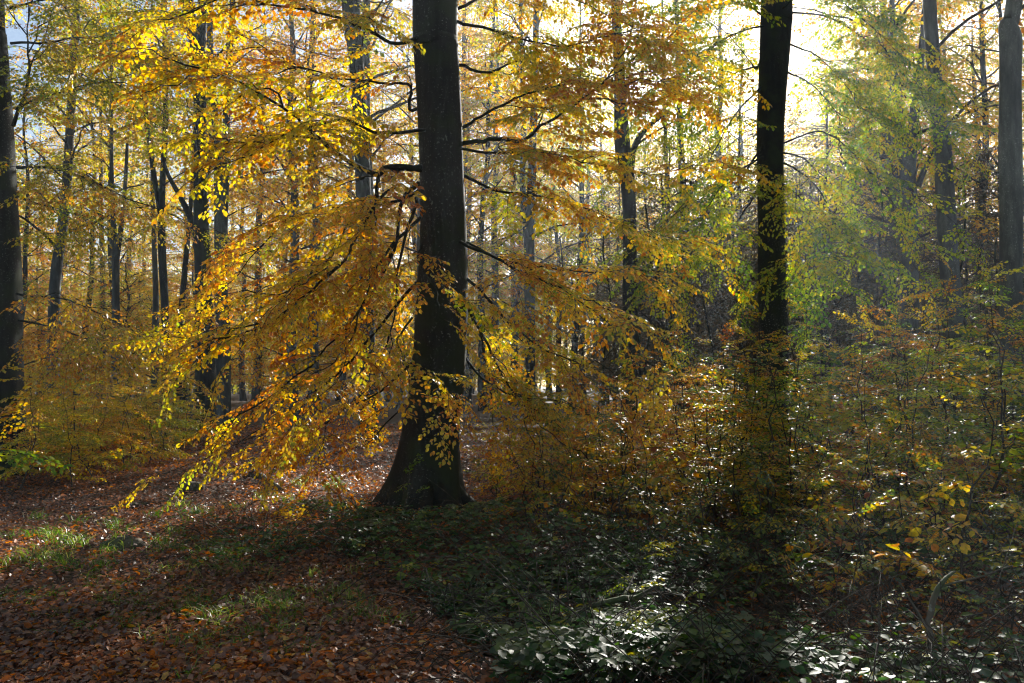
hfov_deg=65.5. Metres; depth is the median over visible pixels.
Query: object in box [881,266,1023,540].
beech sapling
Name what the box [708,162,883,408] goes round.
young beech
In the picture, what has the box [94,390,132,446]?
beech sapling
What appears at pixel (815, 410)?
beech sapling
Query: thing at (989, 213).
young beech
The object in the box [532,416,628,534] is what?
beech sapling
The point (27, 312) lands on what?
young beech
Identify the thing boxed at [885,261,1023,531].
beech sapling
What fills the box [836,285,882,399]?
young beech
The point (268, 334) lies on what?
young beech
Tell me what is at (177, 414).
beech sapling
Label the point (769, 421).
beech sapling
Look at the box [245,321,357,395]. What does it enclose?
young beech
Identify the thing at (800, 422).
beech sapling
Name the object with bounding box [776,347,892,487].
beech sapling
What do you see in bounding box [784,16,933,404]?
beech tree
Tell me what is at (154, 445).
beech sapling
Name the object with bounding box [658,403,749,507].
beech sapling
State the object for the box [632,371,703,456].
beech sapling
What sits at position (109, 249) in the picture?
beech tree
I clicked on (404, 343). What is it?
young beech
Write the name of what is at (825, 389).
beech sapling
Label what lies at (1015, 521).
beech sapling
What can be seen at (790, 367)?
beech sapling
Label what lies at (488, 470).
beech sapling
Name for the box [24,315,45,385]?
young beech
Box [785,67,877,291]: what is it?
beech tree
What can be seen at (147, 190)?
beech tree
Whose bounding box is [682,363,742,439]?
beech sapling
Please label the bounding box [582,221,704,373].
young beech
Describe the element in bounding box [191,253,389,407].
young beech
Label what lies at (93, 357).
young beech
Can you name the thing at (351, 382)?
young beech
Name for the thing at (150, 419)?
beech sapling
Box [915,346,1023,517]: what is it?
beech sapling
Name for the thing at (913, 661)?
fallen log
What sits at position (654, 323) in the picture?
young beech
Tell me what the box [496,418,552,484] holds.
beech sapling
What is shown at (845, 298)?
young beech
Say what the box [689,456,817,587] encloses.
beech sapling
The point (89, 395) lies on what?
beech sapling
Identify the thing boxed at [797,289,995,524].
beech sapling
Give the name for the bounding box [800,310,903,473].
beech sapling
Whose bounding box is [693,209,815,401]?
young beech
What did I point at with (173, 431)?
beech sapling
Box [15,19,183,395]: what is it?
beech tree
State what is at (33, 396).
beech sapling
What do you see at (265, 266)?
beech tree
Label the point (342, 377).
beech tree
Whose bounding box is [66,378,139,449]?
beech sapling
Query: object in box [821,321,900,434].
beech sapling
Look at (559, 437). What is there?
beech sapling
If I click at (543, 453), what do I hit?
beech sapling
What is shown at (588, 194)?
beech tree
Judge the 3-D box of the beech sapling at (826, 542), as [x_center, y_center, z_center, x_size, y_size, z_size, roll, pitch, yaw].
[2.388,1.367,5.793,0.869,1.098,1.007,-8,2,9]
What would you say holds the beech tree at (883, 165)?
on the ground at (390, 411)
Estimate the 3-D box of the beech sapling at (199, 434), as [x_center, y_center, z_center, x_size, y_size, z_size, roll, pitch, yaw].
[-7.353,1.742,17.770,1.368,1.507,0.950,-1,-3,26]
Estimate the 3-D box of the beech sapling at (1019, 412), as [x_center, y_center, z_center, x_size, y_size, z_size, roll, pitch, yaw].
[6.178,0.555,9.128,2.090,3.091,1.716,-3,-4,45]
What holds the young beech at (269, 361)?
on the ground at (390, 411)
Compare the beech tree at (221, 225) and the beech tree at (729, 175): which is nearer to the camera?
the beech tree at (221, 225)
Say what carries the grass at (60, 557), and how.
on the ground at (390, 411)
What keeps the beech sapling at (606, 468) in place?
on the ground at (390, 411)
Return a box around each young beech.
[17,174,106,372]
[21,220,107,399]
[22,247,61,377]
[22,255,88,400]
[23,304,59,388]
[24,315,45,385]
[29,242,135,394]
[61,256,214,410]
[64,328,108,392]
[66,266,160,401]
[71,255,152,375]
[81,287,194,390]
[90,275,194,398]
[106,289,177,379]
[120,220,264,408]
[136,303,231,399]
[145,221,279,373]
[146,268,194,308]
[175,275,270,382]
[179,280,251,382]
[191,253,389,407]
[231,307,253,384]
[232,276,277,380]
[237,317,307,390]
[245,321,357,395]
[248,263,301,375]
[250,284,393,393]
[266,186,415,377]
[268,308,355,380]
[296,292,407,402]
[306,201,416,403]
[322,305,412,387]
[328,248,474,409]
[354,315,411,393]
[384,314,414,389]
[391,304,476,376]
[410,266,520,404]
[468,259,538,394]
[469,272,563,386]
[469,305,524,388]
[473,277,541,387]
[499,273,599,382]
[500,296,554,384]
[509,309,570,378]
[538,177,676,410]
[539,220,646,406]
[554,140,754,397]
[554,175,795,430]
[564,284,661,392]
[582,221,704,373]
[582,245,722,394]
[586,322,655,384]
[605,300,654,409]
[610,216,757,406]
[612,252,726,406]
[638,109,854,419]
[671,294,722,413]
[672,175,799,405]
[690,196,891,398]
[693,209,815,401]
[697,243,839,390]
[697,283,752,384]
[700,179,935,398]
[700,273,795,385]
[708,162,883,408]
[714,89,937,382]
[715,166,900,403]
[786,212,882,417]
[811,264,940,367]
[827,273,900,408]
[832,173,970,411]
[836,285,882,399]
[846,221,997,404]
[859,251,940,373]
[866,187,1023,390]
[876,140,1023,392]
[919,218,997,399]
[919,257,968,403]
[932,216,1023,392]
[963,175,1023,372]
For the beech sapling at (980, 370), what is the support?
on the ground at (390, 411)
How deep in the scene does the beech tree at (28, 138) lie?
36.84 m
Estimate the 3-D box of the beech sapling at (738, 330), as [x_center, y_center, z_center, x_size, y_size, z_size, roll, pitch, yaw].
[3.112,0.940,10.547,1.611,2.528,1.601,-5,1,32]
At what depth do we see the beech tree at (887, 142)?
34.28 m
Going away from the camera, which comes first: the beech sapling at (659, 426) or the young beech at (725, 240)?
the beech sapling at (659, 426)
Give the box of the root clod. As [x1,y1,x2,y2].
[100,535,147,550]
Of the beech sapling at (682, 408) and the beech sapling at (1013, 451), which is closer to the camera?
the beech sapling at (1013, 451)
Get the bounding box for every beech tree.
[0,0,285,475]
[5,0,211,413]
[5,4,73,211]
[9,51,109,328]
[10,0,179,404]
[11,0,213,416]
[12,0,274,416]
[14,124,97,392]
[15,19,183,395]
[15,114,50,252]
[17,106,126,393]
[19,209,65,394]
[22,0,194,397]
[22,0,373,424]
[30,112,136,393]
[39,76,211,400]
[51,0,791,531]
[57,0,238,408]
[63,0,345,430]
[74,105,190,398]
[85,0,331,416]
[105,3,290,417]
[107,162,190,349]
[120,98,253,399]
[124,185,187,395]
[128,0,354,411]
[145,0,419,415]
[167,116,283,332]
[170,99,304,400]
[176,135,276,307]
[206,0,414,413]
[209,0,516,413]
[211,0,549,443]
[212,45,345,403]
[213,161,306,396]
[232,105,339,298]
[246,13,418,409]
[249,155,327,389]
[264,146,351,323]
[271,119,385,400]
[277,1,544,286]
[299,179,340,398]
[301,115,415,313]
[335,44,489,357]
[335,92,418,397]
[336,92,416,401]
[370,0,547,406]
[381,0,579,410]
[385,0,601,408]
[386,172,417,324]
[395,147,477,333]
[396,0,659,421]
[396,97,536,303]
[400,28,540,402]
[410,0,643,388]
[466,23,607,404]
[466,96,574,329]
[468,62,596,406]
[469,86,578,376]
[472,210,519,394]
[477,70,619,405]
[484,0,684,409]
[495,0,756,442]
[500,110,611,398]
[510,134,592,390]
[517,79,654,396]
[537,138,592,394]
[537,144,620,332]
[537,175,597,392]
[542,135,648,315]
[548,66,663,401]
[570,0,788,417]
[579,0,997,456]
[583,107,695,297]
[585,136,649,385]
[593,134,662,312]
[606,0,752,390]
[611,0,835,406]
[613,127,690,393]
[613,142,677,390]
[638,144,677,392]
[646,124,725,306]
[672,24,811,386]
[690,133,756,290]
[711,100,811,258]
[712,142,786,393]
[720,0,1023,430]
[723,124,757,396]
[732,119,814,330]
[744,0,1023,399]
[752,143,833,397]
[755,66,877,288]
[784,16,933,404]
[785,0,1023,437]
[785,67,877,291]
[787,42,951,400]
[793,86,918,325]
[797,0,998,410]
[800,50,931,394]
[803,48,961,285]
[804,0,1023,298]
[843,1,997,400]
[857,0,1023,396]
[868,0,1023,408]
[879,108,975,386]
[885,0,1023,301]
[888,43,1023,402]
[896,22,1023,346]
[921,19,1023,292]
[957,131,1023,323]
[969,1,1023,206]
[991,0,1023,447]
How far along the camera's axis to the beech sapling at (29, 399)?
16.30 m
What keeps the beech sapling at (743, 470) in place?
on the ground at (390, 411)
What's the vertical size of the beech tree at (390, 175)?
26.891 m
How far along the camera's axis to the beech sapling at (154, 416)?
18.74 m
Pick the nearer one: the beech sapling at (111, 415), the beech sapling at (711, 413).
the beech sapling at (711, 413)
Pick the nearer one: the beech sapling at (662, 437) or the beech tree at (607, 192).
the beech sapling at (662, 437)
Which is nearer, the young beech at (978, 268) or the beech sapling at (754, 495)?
the beech sapling at (754, 495)
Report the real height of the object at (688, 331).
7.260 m
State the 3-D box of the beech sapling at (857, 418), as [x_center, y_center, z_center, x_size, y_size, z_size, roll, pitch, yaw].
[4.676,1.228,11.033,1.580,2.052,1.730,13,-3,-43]
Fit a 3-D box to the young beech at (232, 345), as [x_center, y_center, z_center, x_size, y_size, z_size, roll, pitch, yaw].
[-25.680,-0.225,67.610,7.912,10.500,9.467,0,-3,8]
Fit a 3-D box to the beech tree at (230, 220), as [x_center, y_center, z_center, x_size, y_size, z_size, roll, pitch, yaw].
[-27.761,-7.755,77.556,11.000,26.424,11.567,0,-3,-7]
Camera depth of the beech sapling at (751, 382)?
17.85 m
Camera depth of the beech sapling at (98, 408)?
16.48 m
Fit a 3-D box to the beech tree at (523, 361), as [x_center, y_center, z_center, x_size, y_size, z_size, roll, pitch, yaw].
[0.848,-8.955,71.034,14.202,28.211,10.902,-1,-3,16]
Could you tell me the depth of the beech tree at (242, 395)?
55.48 m
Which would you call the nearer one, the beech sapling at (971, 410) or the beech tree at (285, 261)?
the beech sapling at (971, 410)
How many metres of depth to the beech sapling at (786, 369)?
12.21 m
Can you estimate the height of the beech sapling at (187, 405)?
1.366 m
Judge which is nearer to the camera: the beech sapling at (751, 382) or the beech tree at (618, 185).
the beech sapling at (751, 382)
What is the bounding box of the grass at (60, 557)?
[0,475,1022,681]
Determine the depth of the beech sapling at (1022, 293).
11.02 m
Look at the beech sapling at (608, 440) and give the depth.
9.78 m
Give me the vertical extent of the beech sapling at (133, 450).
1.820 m
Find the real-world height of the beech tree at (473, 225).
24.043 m
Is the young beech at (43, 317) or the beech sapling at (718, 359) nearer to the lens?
the beech sapling at (718, 359)
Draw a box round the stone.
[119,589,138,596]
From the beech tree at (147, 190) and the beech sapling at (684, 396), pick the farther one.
the beech tree at (147, 190)
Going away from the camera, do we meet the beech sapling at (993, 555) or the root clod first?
the beech sapling at (993, 555)
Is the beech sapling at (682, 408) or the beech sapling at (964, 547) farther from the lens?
the beech sapling at (682, 408)
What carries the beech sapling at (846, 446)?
on the ground at (390, 411)
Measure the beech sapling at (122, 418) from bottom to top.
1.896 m
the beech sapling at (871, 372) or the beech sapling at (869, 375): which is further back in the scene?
the beech sapling at (869, 375)
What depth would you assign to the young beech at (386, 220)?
48.78 m
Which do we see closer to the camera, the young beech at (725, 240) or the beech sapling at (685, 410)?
the beech sapling at (685, 410)
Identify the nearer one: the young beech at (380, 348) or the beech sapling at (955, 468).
the beech sapling at (955, 468)
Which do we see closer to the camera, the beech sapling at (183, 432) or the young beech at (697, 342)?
the beech sapling at (183, 432)
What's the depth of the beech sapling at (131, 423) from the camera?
15.13 m
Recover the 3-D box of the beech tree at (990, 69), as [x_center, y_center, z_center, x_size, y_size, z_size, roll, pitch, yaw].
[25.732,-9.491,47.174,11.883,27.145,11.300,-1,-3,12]
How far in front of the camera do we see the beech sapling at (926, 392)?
8.23 m
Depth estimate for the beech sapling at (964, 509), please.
6.53 m
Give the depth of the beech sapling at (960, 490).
7.32 m
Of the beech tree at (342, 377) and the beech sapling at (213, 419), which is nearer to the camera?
the beech sapling at (213, 419)
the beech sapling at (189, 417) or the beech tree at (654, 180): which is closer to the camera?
the beech sapling at (189, 417)
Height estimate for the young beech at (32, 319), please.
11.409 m
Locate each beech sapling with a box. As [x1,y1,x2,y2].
[0,366,99,490]
[0,375,70,478]
[0,382,74,475]
[0,396,70,483]
[3,369,82,469]
[14,387,100,474]
[21,378,126,484]
[24,367,60,407]
[25,365,49,442]
[26,370,72,460]
[26,371,124,478]
[28,380,121,487]
[29,366,62,426]
[29,366,90,449]
[29,380,109,470]
[33,367,62,417]
[38,379,89,462]
[40,381,109,466]
[40,386,134,471]
[41,372,128,449]
[51,368,155,466]
[65,375,131,474]
[66,367,160,472]
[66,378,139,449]
[66,382,112,449]
[67,375,119,433]
[73,373,144,463]
[83,385,174,458]
[87,388,147,451]
[91,372,172,466]
[92,370,131,418]
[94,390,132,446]
[95,369,159,450]
[104,369,171,455]
[116,377,196,464]
[116,382,148,429]
[118,384,171,451]
[119,368,157,412]
[119,389,160,444]
[120,372,179,450]
[123,387,175,434]
[125,376,170,430]
[127,376,163,441]
[128,393,193,459]
[129,367,198,456]
[130,383,198,447]
[143,380,196,442]
[146,387,186,441]
[147,371,184,426]
[156,386,193,432]
[159,386,201,448]
[159,386,214,448]
[162,393,191,442]
[166,391,210,444]
[176,388,205,430]
[182,383,217,439]
[197,393,224,434]
[394,453,436,519]
[461,411,504,484]
[465,436,504,485]
[469,406,544,507]
[470,447,510,495]
[472,428,522,496]
[475,411,595,514]
[478,407,559,526]
[478,412,546,481]
[478,442,514,490]
[485,421,523,492]
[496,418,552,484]
[501,388,577,521]
[503,425,570,509]
[503,427,561,499]
[510,422,557,495]
[512,419,572,507]
[516,421,555,486]
[517,389,603,492]
[522,415,583,502]
[527,389,597,490]
[531,410,614,508]
[532,400,593,478]
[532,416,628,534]
[536,367,649,521]
[538,412,687,556]
[539,381,642,512]
[542,384,609,472]
[546,382,644,504]
[547,405,617,512]
[549,419,585,491]
[552,351,711,547]
[556,382,639,483]
[558,407,634,516]
[559,360,679,521]
[562,436,650,539]
[566,423,629,529]
[571,541,705,682]
[572,393,644,476]
[575,416,639,502]
[577,394,701,524]
[578,399,647,490]
[579,387,644,468]
[580,357,742,530]
[582,411,637,490]
[590,353,770,524]
[592,382,685,505]
[592,392,675,502]
[592,397,708,563]
[593,448,704,541]
[594,374,653,444]
[596,376,709,511]
[598,401,649,500]
[608,349,732,504]
[608,404,678,485]
[611,378,696,485]
[612,375,679,470]
[612,395,667,490]
[618,344,798,532]
[623,405,707,503]
[625,355,688,485]
[629,362,709,498]
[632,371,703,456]
[635,372,728,494]
[637,324,749,525]
[640,366,698,446]
[640,374,782,529]
[642,391,723,518]
[645,366,725,469]
[650,384,704,481]
[651,353,703,438]
[651,377,730,506]
[655,345,739,460]
[657,394,737,517]
[658,361,730,478]
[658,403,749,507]
[660,346,709,451]
[660,442,752,563]
[663,363,743,468]
[664,331,786,512]
[671,355,724,453]
[675,364,728,441]
[680,323,781,482]
[681,335,855,513]
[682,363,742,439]
[684,333,748,428]
[684,339,781,473]
[689,403,799,537]
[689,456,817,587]
[690,369,743,440]
[694,322,816,494]
[694,337,810,474]
[695,318,827,500]
[695,336,826,516]
[697,372,758,468]
[699,319,799,509]
[700,308,874,519]
[701,391,799,515]
[708,348,765,447]
[714,381,787,515]
[716,430,805,535]
[720,495,824,609]
[721,434,841,554]
[724,303,898,515]
[724,460,851,561]
[726,306,879,512]
[727,376,799,473]
[729,321,856,479]
[729,334,846,527]
[734,350,869,528]
[735,349,821,465]
[735,357,814,442]
[744,343,817,447]
[746,297,883,481]
[752,346,862,495]
[754,345,840,449]
[758,340,859,513]
[768,340,860,514]
[774,406,886,539]
[775,361,912,494]
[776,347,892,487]
[776,357,823,447]
[777,315,968,523]
[782,357,862,451]
[785,436,973,616]
[789,440,918,555]
[790,472,921,596]
[795,341,879,428]
[796,310,992,529]
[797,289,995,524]
[799,347,928,537]
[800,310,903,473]
[804,337,937,491]
[807,322,980,527]
[807,338,865,444]
[807,423,969,587]
[807,489,959,630]
[816,331,893,441]
[819,302,933,487]
[819,318,911,479]
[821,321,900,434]
[825,305,990,528]
[831,326,922,432]
[833,322,975,517]
[835,430,954,589]
[839,332,905,431]
[840,304,1011,501]
[840,322,927,430]
[849,309,1023,537]
[850,249,1023,498]
[855,275,1008,486]
[856,303,1018,479]
[857,328,942,427]
[860,344,948,489]
[866,286,1023,472]
[871,327,941,420]
[871,332,939,425]
[872,332,1003,500]
[872,344,1023,616]
[872,417,990,560]
[872,442,975,551]
[873,467,964,577]
[876,321,987,450]
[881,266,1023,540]
[882,443,1023,602]
[883,410,1000,541]
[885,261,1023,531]
[890,543,987,649]
[894,246,1023,491]
[898,355,966,459]
[899,292,1020,471]
[909,337,1023,498]
[910,325,995,407]
[912,445,1021,562]
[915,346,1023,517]
[918,389,1021,542]
[921,317,1023,443]
[928,495,1023,640]
[929,293,1023,470]
[930,347,987,441]
[933,348,978,447]
[939,338,980,414]
[942,292,1023,492]
[942,339,997,418]
[942,389,1023,529]
[954,304,1023,496]
[955,301,1023,502]
[956,368,1023,508]
[957,342,1022,466]
[958,494,1023,595]
[960,309,1023,510]
[961,460,1023,547]
[963,301,1023,455]
[969,396,1023,497]
[971,336,997,428]
[984,469,1021,536]
[985,377,1023,512]
[988,396,1022,447]
[990,331,1023,456]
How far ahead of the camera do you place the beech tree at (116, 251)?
33.17 m
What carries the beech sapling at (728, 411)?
on the ground at (390, 411)
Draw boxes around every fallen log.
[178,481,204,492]
[852,649,969,668]
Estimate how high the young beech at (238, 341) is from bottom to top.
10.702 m
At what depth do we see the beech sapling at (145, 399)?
19.30 m
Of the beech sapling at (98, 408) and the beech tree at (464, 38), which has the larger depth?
the beech tree at (464, 38)
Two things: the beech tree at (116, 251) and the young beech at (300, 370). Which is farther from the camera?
the young beech at (300, 370)
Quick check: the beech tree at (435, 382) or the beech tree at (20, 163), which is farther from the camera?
the beech tree at (20, 163)
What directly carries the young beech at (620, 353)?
on the ground at (390, 411)
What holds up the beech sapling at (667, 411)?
on the ground at (390, 411)
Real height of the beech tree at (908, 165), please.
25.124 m
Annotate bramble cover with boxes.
[127,478,1023,682]
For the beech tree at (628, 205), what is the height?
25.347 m
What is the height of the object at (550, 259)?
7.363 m
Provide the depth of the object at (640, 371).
23.46 m
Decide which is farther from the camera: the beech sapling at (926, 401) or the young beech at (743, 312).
the young beech at (743, 312)
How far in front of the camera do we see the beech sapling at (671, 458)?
10.41 m
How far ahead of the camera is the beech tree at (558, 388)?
51.63 m
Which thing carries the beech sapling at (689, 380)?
on the ground at (390, 411)
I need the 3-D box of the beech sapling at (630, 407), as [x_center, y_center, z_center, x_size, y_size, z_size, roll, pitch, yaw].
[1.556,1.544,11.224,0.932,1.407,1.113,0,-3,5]
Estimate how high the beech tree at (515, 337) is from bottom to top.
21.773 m
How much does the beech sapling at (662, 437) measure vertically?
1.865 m
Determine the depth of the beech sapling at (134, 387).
20.93 m
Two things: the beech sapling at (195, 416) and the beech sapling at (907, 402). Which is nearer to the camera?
the beech sapling at (907, 402)
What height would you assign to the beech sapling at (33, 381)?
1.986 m
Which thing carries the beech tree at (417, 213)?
on the ground at (390, 411)
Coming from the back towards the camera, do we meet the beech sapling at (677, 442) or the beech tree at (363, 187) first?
the beech tree at (363, 187)
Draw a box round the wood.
[24,260,973,393]
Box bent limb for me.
[899,565,1012,680]
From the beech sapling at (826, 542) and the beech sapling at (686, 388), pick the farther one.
the beech sapling at (686, 388)
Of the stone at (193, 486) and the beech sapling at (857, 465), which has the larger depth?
the stone at (193, 486)
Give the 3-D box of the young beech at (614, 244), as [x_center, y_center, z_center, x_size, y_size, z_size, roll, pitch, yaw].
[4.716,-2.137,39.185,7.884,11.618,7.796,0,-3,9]
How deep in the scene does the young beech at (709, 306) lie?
35.83 m
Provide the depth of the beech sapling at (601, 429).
10.61 m
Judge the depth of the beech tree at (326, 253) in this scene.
67.92 m
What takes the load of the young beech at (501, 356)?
on the ground at (390, 411)
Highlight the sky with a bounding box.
[5,0,1023,386]
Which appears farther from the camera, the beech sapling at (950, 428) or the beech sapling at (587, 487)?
the beech sapling at (950, 428)
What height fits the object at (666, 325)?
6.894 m
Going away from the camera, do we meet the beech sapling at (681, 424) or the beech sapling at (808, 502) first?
the beech sapling at (808, 502)
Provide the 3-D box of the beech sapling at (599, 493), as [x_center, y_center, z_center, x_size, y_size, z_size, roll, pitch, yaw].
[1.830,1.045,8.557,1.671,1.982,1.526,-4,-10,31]
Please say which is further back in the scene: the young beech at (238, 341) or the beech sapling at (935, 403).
the young beech at (238, 341)
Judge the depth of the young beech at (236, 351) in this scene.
72.63 m
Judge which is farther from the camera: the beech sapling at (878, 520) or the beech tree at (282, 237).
the beech tree at (282, 237)
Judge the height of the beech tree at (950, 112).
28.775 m
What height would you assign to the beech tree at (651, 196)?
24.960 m
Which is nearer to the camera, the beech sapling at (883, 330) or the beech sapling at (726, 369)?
the beech sapling at (726, 369)
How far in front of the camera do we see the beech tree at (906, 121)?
46.26 m
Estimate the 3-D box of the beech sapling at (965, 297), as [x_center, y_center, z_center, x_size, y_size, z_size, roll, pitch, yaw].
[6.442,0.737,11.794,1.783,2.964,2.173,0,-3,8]
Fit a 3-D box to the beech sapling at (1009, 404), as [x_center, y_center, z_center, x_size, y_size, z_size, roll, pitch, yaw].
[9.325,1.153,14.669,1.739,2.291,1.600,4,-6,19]
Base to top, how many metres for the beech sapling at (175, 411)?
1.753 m
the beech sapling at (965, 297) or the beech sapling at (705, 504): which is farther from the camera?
the beech sapling at (965, 297)
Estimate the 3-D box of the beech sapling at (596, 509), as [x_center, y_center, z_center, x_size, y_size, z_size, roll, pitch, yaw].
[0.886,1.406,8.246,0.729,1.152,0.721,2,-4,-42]
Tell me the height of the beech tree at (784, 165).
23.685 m
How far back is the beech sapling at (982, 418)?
9.71 m
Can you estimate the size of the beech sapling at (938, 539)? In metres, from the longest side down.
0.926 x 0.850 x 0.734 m
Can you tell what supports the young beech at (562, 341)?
on the ground at (390, 411)
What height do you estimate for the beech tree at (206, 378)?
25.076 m
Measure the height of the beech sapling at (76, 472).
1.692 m
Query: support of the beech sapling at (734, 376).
on the ground at (390, 411)
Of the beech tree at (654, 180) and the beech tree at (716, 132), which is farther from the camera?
the beech tree at (654, 180)
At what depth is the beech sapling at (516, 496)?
10.69 m
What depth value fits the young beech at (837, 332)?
27.84 m
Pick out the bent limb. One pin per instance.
(932, 602)
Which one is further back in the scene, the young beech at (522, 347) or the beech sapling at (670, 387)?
the young beech at (522, 347)
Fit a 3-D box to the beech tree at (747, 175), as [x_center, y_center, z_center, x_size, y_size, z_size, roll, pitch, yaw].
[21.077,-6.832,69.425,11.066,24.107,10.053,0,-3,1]
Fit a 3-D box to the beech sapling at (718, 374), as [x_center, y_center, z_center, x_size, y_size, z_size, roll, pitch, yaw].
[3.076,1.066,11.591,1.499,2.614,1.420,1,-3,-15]
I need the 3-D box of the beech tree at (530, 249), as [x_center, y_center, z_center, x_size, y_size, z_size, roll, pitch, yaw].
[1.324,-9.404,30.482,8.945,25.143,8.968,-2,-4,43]
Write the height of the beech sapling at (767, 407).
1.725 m
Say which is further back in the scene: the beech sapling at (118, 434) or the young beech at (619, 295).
the young beech at (619, 295)
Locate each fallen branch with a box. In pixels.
[83,500,168,512]
[220,526,262,530]
[242,459,284,491]
[541,574,668,622]
[744,605,822,664]
[854,516,1018,582]
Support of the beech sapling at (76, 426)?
on the ground at (390, 411)
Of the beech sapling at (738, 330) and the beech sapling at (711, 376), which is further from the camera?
the beech sapling at (711, 376)
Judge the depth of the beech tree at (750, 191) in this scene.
80.14 m
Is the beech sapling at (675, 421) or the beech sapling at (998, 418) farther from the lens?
the beech sapling at (675, 421)
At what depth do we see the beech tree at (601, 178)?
61.05 m
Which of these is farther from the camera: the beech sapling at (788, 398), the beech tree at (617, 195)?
the beech tree at (617, 195)
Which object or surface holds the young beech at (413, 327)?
on the ground at (390, 411)
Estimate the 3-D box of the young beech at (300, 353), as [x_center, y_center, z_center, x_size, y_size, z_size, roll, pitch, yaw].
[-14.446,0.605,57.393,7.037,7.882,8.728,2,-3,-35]
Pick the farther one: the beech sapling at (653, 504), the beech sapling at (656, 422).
the beech sapling at (656, 422)
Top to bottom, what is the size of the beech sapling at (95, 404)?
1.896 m
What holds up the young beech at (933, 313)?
on the ground at (390, 411)
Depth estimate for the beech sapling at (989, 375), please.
21.06 m
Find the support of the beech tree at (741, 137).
on the ground at (390, 411)
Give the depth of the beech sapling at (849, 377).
13.24 m
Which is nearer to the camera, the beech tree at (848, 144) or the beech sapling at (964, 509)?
the beech sapling at (964, 509)
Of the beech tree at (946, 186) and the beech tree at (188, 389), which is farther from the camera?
the beech tree at (188, 389)
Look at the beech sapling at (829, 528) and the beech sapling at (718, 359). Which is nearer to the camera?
the beech sapling at (829, 528)
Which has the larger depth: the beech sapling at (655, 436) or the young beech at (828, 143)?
the young beech at (828, 143)
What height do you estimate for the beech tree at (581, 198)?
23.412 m
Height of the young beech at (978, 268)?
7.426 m
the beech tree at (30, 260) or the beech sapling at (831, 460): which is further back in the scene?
the beech tree at (30, 260)
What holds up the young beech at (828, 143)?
on the ground at (390, 411)
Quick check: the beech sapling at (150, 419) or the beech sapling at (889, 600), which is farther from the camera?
the beech sapling at (150, 419)
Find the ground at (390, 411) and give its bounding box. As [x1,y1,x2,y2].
[0,387,1023,682]
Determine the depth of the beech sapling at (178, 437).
17.10 m
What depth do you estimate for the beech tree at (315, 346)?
38.78 m
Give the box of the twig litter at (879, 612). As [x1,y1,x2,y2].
[0,442,1023,682]
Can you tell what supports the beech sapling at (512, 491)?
on the ground at (390, 411)
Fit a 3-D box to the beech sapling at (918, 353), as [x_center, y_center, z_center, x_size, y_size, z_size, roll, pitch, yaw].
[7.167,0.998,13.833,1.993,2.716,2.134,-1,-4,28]
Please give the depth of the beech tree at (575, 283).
83.07 m
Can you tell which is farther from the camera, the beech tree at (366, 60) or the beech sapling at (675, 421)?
the beech tree at (366, 60)
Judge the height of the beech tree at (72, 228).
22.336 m
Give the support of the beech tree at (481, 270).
on the ground at (390, 411)
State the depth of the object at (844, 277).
24.04 m
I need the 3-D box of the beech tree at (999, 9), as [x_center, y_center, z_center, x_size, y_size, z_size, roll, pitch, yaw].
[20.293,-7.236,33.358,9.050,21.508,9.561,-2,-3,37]
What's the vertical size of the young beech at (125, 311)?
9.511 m
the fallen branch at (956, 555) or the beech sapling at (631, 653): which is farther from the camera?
the fallen branch at (956, 555)
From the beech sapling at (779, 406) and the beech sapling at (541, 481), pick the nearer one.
the beech sapling at (541, 481)

